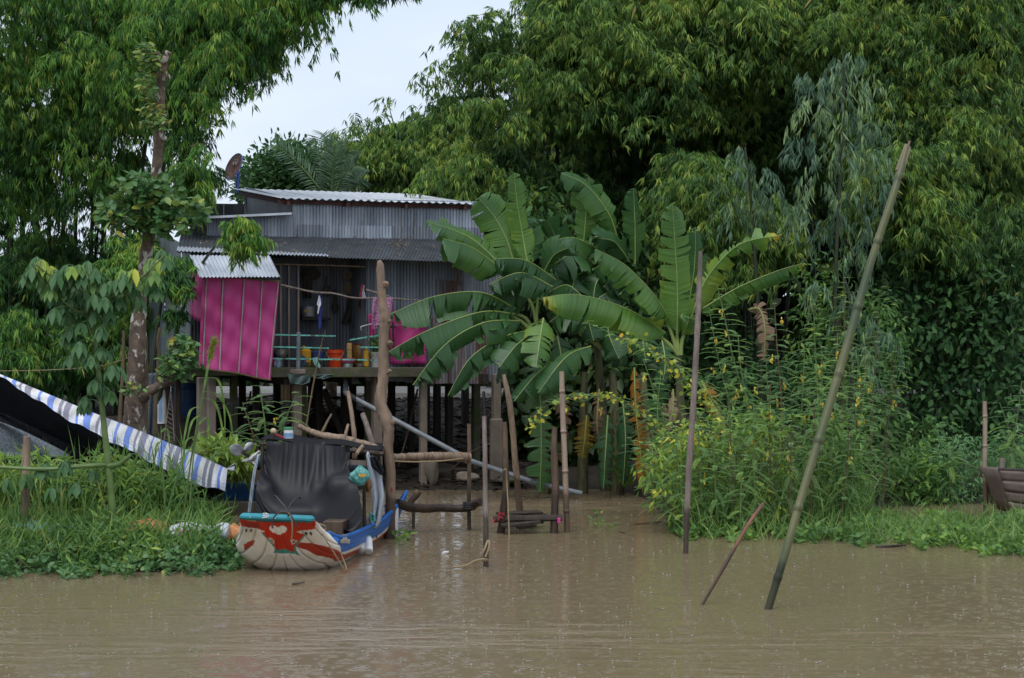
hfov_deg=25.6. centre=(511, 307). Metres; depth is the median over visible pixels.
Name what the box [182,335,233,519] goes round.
reed
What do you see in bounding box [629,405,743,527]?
weed bush
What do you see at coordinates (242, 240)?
tree
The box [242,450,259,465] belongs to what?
torn sheet
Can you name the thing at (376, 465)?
black scrap
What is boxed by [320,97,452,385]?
bamboo clump
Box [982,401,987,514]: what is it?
wooden post
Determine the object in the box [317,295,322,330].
school scarf
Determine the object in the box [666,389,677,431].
dead banana leaf
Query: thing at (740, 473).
flowering weed
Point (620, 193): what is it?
bamboo clump
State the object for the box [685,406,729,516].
flowering weed
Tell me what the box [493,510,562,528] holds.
plank platform
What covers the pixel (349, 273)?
woven trivet
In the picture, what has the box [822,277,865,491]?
flowering weed
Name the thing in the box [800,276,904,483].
gum tree
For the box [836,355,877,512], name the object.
flowering weed
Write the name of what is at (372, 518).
teal rag
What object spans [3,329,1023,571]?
ground
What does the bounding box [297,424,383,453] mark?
drift branch
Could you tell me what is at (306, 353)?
plastic can
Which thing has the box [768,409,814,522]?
flowering weed
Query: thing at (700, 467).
flowering weed
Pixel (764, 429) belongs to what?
weed bush
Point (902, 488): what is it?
weed bush
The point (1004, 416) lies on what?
flowering weed
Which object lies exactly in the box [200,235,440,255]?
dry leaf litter
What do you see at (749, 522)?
stake
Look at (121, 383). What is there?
garden pole
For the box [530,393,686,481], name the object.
flowering weed
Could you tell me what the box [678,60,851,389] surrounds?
bamboo clump
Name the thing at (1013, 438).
flowering weed
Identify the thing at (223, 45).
bamboo clump
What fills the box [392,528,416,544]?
drifting weeds
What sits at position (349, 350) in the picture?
oil can
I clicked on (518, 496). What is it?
wooden post
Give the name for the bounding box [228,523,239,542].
sandbag
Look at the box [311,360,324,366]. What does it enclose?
wooden box
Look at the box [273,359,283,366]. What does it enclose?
stock pot
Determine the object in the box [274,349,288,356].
washing bowl
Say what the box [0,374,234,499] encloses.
striped tarp
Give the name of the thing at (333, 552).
rope
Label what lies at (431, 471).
cement sack
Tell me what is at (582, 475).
leafless banana
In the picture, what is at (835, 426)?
flowering weed
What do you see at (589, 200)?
banana plant
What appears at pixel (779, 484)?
grass
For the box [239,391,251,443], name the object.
scrap stick
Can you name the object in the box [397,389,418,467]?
scrap stick
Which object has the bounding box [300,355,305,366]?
wrung cloth
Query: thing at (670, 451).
vine
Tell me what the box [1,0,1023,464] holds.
thicket
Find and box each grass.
[0,428,228,540]
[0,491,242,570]
[668,491,1023,548]
[672,453,889,535]
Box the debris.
[157,394,537,490]
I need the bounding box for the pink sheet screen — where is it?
[190,272,279,380]
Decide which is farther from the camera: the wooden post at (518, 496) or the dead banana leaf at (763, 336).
the dead banana leaf at (763, 336)
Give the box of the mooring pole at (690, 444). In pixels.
[683,252,701,553]
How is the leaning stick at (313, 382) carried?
on the stilt house
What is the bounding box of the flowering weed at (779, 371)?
[757,303,802,491]
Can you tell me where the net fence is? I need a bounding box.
[148,373,155,435]
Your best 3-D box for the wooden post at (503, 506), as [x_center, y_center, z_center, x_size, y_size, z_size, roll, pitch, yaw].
[-0.187,3.100,34.900,0.295,2.646,0.134,0,0,0]
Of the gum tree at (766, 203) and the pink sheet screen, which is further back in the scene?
the gum tree at (766, 203)
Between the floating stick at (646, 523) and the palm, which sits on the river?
the floating stick at (646, 523)
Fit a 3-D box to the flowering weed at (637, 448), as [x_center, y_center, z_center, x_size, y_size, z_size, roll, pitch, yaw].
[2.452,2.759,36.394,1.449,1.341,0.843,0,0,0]
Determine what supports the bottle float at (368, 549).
on the river
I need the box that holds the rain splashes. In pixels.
[1,492,1022,677]
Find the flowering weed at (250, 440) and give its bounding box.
[218,428,254,452]
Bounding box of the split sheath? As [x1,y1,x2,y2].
[895,141,910,171]
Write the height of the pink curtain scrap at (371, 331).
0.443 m
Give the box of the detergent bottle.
[364,348,368,366]
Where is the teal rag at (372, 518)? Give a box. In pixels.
[368,512,375,522]
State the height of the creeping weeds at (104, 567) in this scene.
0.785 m
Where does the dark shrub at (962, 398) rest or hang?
on the ground at (593, 479)
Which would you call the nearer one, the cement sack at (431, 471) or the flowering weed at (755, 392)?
the flowering weed at (755, 392)
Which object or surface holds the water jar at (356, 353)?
on the stilt house
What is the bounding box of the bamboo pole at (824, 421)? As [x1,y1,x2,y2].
[764,144,909,609]
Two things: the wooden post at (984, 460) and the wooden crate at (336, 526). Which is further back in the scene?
the wooden post at (984, 460)
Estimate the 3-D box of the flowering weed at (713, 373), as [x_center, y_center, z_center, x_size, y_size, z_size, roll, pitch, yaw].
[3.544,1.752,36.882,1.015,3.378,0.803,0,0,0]
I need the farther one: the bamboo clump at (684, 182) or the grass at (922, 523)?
the bamboo clump at (684, 182)
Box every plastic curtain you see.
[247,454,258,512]
[366,452,384,527]
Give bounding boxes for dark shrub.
[696,339,871,444]
[854,208,1023,460]
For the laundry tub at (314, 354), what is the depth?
43.07 m
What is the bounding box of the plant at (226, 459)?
[187,428,257,518]
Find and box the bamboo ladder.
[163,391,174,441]
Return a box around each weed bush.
[0,443,87,518]
[54,440,163,520]
[134,461,213,519]
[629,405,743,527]
[699,399,807,527]
[771,407,883,521]
[844,396,967,474]
[863,435,961,506]
[917,421,1005,503]
[967,412,1023,488]
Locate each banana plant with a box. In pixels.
[389,172,591,494]
[527,172,674,490]
[542,202,806,463]
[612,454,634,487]
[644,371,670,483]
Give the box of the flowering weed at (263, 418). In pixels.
[240,385,286,454]
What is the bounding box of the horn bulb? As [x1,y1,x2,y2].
[270,428,283,440]
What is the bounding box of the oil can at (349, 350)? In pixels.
[347,343,351,357]
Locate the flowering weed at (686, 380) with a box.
[582,321,760,485]
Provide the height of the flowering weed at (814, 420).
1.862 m
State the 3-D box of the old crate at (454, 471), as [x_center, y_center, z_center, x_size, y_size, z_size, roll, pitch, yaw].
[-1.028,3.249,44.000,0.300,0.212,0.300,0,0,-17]
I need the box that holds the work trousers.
[341,295,351,323]
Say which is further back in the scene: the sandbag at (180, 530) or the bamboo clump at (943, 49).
the bamboo clump at (943, 49)
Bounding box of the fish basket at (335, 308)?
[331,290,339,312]
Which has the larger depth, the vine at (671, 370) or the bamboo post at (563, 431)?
the vine at (671, 370)
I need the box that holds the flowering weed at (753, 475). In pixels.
[732,402,776,525]
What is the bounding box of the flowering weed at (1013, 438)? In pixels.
[989,380,1023,467]
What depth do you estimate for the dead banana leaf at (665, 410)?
40.99 m
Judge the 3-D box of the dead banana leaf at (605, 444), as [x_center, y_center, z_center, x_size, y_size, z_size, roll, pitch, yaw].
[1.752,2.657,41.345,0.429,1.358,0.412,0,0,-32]
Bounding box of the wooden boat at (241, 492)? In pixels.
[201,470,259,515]
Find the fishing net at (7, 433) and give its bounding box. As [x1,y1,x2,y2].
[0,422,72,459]
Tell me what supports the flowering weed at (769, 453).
on the ground at (593, 479)
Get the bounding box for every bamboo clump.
[0,0,229,408]
[0,206,164,405]
[112,0,422,413]
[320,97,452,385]
[400,0,643,350]
[440,160,666,368]
[519,0,782,365]
[577,0,1023,403]
[622,145,815,413]
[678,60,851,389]
[816,138,985,421]
[898,113,1023,398]
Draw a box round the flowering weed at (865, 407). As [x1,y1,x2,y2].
[851,311,896,509]
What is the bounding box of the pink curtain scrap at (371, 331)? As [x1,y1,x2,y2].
[368,314,374,335]
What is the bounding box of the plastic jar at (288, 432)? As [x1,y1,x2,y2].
[284,427,292,438]
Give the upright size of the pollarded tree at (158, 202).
6.700 m
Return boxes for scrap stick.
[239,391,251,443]
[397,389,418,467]
[449,443,489,471]
[482,391,488,479]
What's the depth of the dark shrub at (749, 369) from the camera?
44.19 m
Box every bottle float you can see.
[358,543,364,553]
[364,535,372,553]
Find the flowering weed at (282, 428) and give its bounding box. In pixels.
[253,391,310,452]
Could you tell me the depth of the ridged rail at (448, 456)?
34.82 m
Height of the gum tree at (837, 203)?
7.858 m
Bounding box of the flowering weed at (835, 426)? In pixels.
[810,333,859,507]
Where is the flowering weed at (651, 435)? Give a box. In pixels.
[625,389,671,509]
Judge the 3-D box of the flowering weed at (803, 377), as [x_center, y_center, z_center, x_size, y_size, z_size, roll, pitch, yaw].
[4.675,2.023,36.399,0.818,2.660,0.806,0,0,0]
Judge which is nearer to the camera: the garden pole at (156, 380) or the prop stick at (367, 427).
the prop stick at (367, 427)
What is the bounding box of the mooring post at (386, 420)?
[374,260,395,538]
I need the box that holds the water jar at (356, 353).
[352,344,361,366]
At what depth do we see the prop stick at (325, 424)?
35.67 m
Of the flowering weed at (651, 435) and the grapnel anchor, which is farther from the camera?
the flowering weed at (651, 435)
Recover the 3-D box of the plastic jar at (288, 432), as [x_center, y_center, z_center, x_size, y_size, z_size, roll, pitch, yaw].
[-3.267,1.834,32.899,0.138,0.166,0.140,0,0,0]
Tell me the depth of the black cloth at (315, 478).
32.07 m
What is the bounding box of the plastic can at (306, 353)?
[300,346,310,366]
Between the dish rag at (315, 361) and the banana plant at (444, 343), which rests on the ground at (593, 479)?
the banana plant at (444, 343)
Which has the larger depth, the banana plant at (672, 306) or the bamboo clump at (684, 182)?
the bamboo clump at (684, 182)
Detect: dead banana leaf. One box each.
[556,394,572,462]
[572,415,595,458]
[591,389,604,449]
[592,415,617,488]
[616,403,634,484]
[626,367,646,491]
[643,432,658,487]
[658,404,669,472]
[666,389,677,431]
[701,380,725,430]
[748,302,774,359]
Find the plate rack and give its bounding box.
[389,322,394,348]
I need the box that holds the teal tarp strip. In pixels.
[312,374,332,379]
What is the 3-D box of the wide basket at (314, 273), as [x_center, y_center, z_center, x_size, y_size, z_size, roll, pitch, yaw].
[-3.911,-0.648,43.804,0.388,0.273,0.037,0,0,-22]
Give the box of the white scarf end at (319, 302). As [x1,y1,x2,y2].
[317,296,320,313]
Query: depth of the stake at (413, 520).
35.58 m
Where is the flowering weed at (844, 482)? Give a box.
[824,432,868,522]
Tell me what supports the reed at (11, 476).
on the ground at (593, 479)
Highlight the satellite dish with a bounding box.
[225,153,242,192]
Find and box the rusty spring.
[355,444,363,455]
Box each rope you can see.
[17,358,126,370]
[322,534,344,570]
[452,540,489,567]
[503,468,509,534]
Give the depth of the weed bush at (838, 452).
35.99 m
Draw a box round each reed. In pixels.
[0,463,29,533]
[155,428,172,518]
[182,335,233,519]
[187,381,223,518]
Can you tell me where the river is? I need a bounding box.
[0,489,1023,677]
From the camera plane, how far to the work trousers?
44.01 m
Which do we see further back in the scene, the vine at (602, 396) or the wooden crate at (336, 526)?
the vine at (602, 396)
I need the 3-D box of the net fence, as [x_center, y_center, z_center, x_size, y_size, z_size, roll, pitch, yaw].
[-5.958,1.611,37.196,0.199,1.054,0.086,0,0,0]
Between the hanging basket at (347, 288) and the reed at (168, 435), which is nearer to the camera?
the reed at (168, 435)
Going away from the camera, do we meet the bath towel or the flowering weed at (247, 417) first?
the flowering weed at (247, 417)
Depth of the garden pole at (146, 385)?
36.47 m
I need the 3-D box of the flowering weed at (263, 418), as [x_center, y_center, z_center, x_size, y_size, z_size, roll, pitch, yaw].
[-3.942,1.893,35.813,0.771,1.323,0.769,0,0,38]
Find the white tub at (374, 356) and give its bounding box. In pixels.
[371,352,377,366]
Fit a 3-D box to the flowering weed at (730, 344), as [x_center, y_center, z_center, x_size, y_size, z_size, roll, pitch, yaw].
[3.716,1.449,36.498,1.174,3.687,0.827,0,0,0]
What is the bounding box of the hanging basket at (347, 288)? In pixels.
[344,282,350,293]
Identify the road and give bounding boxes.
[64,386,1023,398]
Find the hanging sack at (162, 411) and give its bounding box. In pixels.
[157,390,166,423]
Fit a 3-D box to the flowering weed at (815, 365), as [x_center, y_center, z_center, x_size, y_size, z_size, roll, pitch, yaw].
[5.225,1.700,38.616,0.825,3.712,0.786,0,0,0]
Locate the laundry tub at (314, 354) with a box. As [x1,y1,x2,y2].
[311,351,324,358]
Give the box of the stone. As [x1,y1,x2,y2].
[496,475,522,484]
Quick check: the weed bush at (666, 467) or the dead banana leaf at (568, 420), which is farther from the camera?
the dead banana leaf at (568, 420)
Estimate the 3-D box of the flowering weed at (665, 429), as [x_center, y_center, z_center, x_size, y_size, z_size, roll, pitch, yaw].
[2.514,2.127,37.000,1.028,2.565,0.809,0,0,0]
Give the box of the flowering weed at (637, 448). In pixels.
[619,437,680,510]
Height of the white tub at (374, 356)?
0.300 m
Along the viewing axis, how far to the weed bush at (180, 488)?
32.05 m
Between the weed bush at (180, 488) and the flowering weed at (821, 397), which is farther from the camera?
the flowering weed at (821, 397)
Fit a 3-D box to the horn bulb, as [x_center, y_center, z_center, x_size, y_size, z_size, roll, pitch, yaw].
[-3.425,1.857,32.769,0.212,0.197,0.089,0,0,30]
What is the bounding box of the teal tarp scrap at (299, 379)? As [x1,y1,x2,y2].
[287,374,310,384]
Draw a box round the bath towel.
[372,298,393,330]
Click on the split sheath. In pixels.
(897, 166)
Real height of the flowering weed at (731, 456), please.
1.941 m
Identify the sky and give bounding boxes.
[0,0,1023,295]
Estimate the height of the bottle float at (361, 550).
0.215 m
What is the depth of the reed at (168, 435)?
31.39 m
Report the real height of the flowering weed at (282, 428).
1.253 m
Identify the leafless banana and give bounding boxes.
[577,372,587,493]
[610,372,624,494]
[640,372,650,493]
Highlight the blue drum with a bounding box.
[171,382,195,416]
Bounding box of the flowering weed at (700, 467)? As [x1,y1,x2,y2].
[672,397,723,521]
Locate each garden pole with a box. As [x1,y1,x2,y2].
[118,331,124,422]
[145,337,148,433]
[154,328,160,436]
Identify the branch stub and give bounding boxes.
[408,489,420,502]
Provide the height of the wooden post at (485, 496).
2.933 m
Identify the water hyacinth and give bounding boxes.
[666,483,1023,557]
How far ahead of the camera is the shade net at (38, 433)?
34.47 m
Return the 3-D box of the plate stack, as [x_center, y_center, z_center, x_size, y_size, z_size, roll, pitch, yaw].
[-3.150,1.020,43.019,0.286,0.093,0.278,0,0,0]
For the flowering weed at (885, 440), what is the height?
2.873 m
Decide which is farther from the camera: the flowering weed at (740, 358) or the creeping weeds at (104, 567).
the flowering weed at (740, 358)
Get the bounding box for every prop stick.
[315,414,331,437]
[342,424,349,446]
[346,391,356,458]
[360,412,374,456]
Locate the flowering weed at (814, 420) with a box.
[788,402,836,520]
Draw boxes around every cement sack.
[424,460,438,484]
[456,471,479,482]
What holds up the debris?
on the ground at (593, 479)
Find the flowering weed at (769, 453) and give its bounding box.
[744,381,793,517]
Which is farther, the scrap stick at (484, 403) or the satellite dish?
the satellite dish
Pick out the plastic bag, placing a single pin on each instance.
(359, 475)
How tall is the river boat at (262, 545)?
1.852 m
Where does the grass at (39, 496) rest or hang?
on the ground at (593, 479)
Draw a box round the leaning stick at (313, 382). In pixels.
[305,330,325,425]
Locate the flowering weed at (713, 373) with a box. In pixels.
[699,311,756,492]
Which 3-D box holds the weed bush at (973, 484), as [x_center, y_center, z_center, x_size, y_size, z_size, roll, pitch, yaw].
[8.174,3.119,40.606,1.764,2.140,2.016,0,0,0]
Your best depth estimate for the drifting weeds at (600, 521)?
36.75 m
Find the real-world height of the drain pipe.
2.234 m
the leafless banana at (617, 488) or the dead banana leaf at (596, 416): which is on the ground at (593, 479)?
the leafless banana at (617, 488)
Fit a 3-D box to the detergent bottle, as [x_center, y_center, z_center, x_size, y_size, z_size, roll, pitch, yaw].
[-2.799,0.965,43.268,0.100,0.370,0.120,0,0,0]
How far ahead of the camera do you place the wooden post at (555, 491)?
34.95 m
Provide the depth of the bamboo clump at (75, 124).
44.92 m
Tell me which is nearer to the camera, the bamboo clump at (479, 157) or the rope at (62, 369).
the rope at (62, 369)
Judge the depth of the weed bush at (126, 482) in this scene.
32.02 m
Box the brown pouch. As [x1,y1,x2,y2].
[365,477,371,491]
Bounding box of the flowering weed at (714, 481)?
[693,437,736,525]
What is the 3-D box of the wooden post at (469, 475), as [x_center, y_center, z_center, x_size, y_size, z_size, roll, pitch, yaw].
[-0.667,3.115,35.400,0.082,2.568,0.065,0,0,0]
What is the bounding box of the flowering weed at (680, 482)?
[651,426,703,525]
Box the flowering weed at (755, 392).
[752,355,788,492]
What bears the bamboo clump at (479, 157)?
on the ground at (593, 479)
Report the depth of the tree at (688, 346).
47.12 m
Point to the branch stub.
(416, 494)
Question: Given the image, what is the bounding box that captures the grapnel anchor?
[271,495,300,538]
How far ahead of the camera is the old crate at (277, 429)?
46.03 m
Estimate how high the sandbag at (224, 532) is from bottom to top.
0.289 m
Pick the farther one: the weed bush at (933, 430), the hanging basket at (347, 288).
the hanging basket at (347, 288)
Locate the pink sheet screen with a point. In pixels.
(236, 316)
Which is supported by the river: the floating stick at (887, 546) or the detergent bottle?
the floating stick at (887, 546)
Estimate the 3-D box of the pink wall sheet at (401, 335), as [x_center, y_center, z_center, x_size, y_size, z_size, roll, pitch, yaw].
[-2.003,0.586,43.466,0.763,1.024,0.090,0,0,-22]
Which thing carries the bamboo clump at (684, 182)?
on the ground at (593, 479)
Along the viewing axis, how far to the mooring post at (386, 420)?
34.04 m
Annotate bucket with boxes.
[326,350,343,366]
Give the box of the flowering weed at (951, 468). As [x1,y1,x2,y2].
[925,437,977,503]
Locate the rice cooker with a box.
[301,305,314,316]
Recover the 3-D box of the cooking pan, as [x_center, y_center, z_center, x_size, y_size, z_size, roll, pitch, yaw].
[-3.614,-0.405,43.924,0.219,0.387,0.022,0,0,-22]
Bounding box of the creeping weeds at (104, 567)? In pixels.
[0,497,244,579]
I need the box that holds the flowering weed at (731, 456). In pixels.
[706,400,759,521]
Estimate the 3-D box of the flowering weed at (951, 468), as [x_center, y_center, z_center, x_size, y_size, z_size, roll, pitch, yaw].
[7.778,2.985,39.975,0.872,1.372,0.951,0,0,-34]
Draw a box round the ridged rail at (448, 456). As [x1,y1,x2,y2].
[394,452,471,462]
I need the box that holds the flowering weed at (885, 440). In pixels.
[864,346,916,507]
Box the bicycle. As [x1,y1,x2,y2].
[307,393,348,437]
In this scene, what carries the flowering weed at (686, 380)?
on the ground at (593, 479)
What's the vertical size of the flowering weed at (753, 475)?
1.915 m
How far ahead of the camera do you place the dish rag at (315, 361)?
42.38 m
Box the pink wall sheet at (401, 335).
[390,311,425,363]
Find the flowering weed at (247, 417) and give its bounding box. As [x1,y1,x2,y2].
[230,402,269,450]
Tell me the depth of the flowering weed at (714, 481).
34.49 m
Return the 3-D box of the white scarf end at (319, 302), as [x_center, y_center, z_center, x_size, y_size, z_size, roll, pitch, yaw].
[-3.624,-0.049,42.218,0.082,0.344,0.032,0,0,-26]
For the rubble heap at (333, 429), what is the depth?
48.58 m
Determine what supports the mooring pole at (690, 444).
in the river
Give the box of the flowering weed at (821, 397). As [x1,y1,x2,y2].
[803,346,844,493]
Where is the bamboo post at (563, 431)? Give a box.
[559,371,569,532]
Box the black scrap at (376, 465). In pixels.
[370,456,383,474]
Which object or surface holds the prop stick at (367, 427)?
on the river boat at (262, 545)
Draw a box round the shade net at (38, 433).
[0,413,119,495]
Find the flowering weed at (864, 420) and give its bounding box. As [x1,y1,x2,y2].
[838,368,883,502]
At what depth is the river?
25.98 m
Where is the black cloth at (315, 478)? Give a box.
[255,441,361,533]
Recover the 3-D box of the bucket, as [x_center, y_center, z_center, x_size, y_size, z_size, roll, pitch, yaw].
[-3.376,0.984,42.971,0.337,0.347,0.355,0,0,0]
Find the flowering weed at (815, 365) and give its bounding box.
[793,298,838,469]
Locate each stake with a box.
[412,512,414,528]
[701,502,764,604]
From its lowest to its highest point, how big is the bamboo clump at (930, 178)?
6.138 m
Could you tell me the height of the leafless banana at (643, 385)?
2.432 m
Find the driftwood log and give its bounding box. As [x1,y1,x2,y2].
[395,498,482,512]
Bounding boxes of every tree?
[93,37,213,452]
[149,215,278,402]
[221,127,340,400]
[489,175,774,402]
[704,146,801,422]
[777,52,898,445]
[779,248,922,451]
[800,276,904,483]
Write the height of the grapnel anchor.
0.529 m
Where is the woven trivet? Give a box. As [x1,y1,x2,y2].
[342,270,351,279]
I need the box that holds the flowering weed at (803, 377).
[778,350,821,505]
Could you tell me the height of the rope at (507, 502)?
1.038 m
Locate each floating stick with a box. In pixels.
[634,521,662,524]
[876,544,905,547]
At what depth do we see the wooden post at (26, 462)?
31.10 m
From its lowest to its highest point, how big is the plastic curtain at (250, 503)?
0.863 m
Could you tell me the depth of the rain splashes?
24.91 m
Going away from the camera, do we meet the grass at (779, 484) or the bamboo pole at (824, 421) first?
the bamboo pole at (824, 421)
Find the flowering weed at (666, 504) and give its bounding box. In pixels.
[635,476,689,523]
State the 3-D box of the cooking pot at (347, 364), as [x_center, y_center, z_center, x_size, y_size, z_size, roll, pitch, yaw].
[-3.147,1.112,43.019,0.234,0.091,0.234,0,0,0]
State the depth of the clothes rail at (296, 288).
42.36 m
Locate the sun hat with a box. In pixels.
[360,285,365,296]
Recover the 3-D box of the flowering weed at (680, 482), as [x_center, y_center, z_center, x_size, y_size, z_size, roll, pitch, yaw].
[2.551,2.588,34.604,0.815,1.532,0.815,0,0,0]
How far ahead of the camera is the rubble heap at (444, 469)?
44.06 m
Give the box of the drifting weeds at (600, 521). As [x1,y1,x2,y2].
[587,509,619,527]
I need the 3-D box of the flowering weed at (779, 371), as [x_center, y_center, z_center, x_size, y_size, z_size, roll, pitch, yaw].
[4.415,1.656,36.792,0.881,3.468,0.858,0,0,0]
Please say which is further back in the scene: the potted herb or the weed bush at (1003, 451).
the potted herb
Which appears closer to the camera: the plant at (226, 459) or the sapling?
the sapling
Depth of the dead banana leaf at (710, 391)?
39.50 m
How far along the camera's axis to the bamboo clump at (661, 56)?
47.29 m
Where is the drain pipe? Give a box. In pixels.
[343,377,581,495]
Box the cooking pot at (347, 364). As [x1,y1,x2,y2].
[342,363,352,366]
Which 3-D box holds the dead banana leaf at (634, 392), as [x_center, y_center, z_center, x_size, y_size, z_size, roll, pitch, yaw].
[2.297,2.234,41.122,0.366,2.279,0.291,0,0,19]
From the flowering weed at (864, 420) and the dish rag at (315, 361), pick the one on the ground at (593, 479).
the flowering weed at (864, 420)
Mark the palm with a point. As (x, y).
(331, 387)
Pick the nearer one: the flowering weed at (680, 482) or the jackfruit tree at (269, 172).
the flowering weed at (680, 482)
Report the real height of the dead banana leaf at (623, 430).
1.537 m
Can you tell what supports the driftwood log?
attached to the wooden post at (469, 475)
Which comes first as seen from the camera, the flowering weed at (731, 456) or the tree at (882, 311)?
the flowering weed at (731, 456)
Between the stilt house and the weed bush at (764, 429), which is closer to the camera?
the weed bush at (764, 429)
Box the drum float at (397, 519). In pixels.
[384,504,398,534]
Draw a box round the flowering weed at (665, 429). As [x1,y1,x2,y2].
[637,359,683,510]
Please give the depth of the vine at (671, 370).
37.38 m
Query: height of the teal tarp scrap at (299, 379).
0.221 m
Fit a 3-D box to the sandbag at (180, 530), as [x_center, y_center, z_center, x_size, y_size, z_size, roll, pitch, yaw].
[-4.474,3.118,31.186,0.561,0.293,0.457,0,0,0]
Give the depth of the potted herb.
43.25 m
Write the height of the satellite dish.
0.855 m
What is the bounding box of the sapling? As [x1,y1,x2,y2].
[0,249,173,534]
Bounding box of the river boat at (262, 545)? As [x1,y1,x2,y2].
[236,433,407,569]
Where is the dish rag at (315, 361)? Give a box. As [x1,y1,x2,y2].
[312,358,319,367]
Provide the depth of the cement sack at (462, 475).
43.72 m
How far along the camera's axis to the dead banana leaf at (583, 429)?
41.35 m
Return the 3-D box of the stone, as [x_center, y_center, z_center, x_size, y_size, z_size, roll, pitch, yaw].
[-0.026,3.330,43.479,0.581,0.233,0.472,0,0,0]
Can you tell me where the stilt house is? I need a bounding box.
[148,187,503,484]
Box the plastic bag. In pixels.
[349,465,369,485]
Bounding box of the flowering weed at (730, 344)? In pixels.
[706,283,768,481]
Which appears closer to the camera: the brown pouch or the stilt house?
the brown pouch
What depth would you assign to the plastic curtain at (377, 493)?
32.27 m
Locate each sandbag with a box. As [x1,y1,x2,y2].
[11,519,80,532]
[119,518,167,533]
[169,522,207,536]
[208,522,229,540]
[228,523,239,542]
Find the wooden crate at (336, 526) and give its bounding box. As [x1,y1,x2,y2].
[323,519,347,534]
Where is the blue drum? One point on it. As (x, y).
(188, 396)
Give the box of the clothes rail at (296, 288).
[280,284,420,300]
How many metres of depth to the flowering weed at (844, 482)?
35.39 m
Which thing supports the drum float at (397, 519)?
in the river
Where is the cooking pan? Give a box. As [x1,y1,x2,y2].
[322,277,331,296]
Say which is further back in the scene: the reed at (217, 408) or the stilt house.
the stilt house
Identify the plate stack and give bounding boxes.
[342,358,354,362]
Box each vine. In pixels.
[525,391,667,435]
[616,332,728,437]
[645,424,758,471]
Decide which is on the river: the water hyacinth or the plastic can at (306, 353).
the water hyacinth
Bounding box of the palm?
[263,125,371,407]
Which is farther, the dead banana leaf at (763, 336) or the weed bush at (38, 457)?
the dead banana leaf at (763, 336)
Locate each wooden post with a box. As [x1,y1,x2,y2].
[20,436,30,523]
[467,424,470,529]
[482,416,488,566]
[497,422,508,532]
[501,374,522,510]
[550,427,558,532]
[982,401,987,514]
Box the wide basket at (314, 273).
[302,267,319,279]
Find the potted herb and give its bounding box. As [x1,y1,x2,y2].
[365,333,378,354]
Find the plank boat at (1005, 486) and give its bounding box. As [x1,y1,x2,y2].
[978,458,1023,511]
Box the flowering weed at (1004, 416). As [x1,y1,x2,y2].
[987,402,1023,467]
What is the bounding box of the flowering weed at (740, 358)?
[722,335,769,505]
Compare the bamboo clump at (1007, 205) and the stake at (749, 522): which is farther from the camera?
the bamboo clump at (1007, 205)
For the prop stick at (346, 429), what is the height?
0.550 m
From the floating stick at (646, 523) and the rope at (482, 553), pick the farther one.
the floating stick at (646, 523)
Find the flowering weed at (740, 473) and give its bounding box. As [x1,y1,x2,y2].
[713,454,763,536]

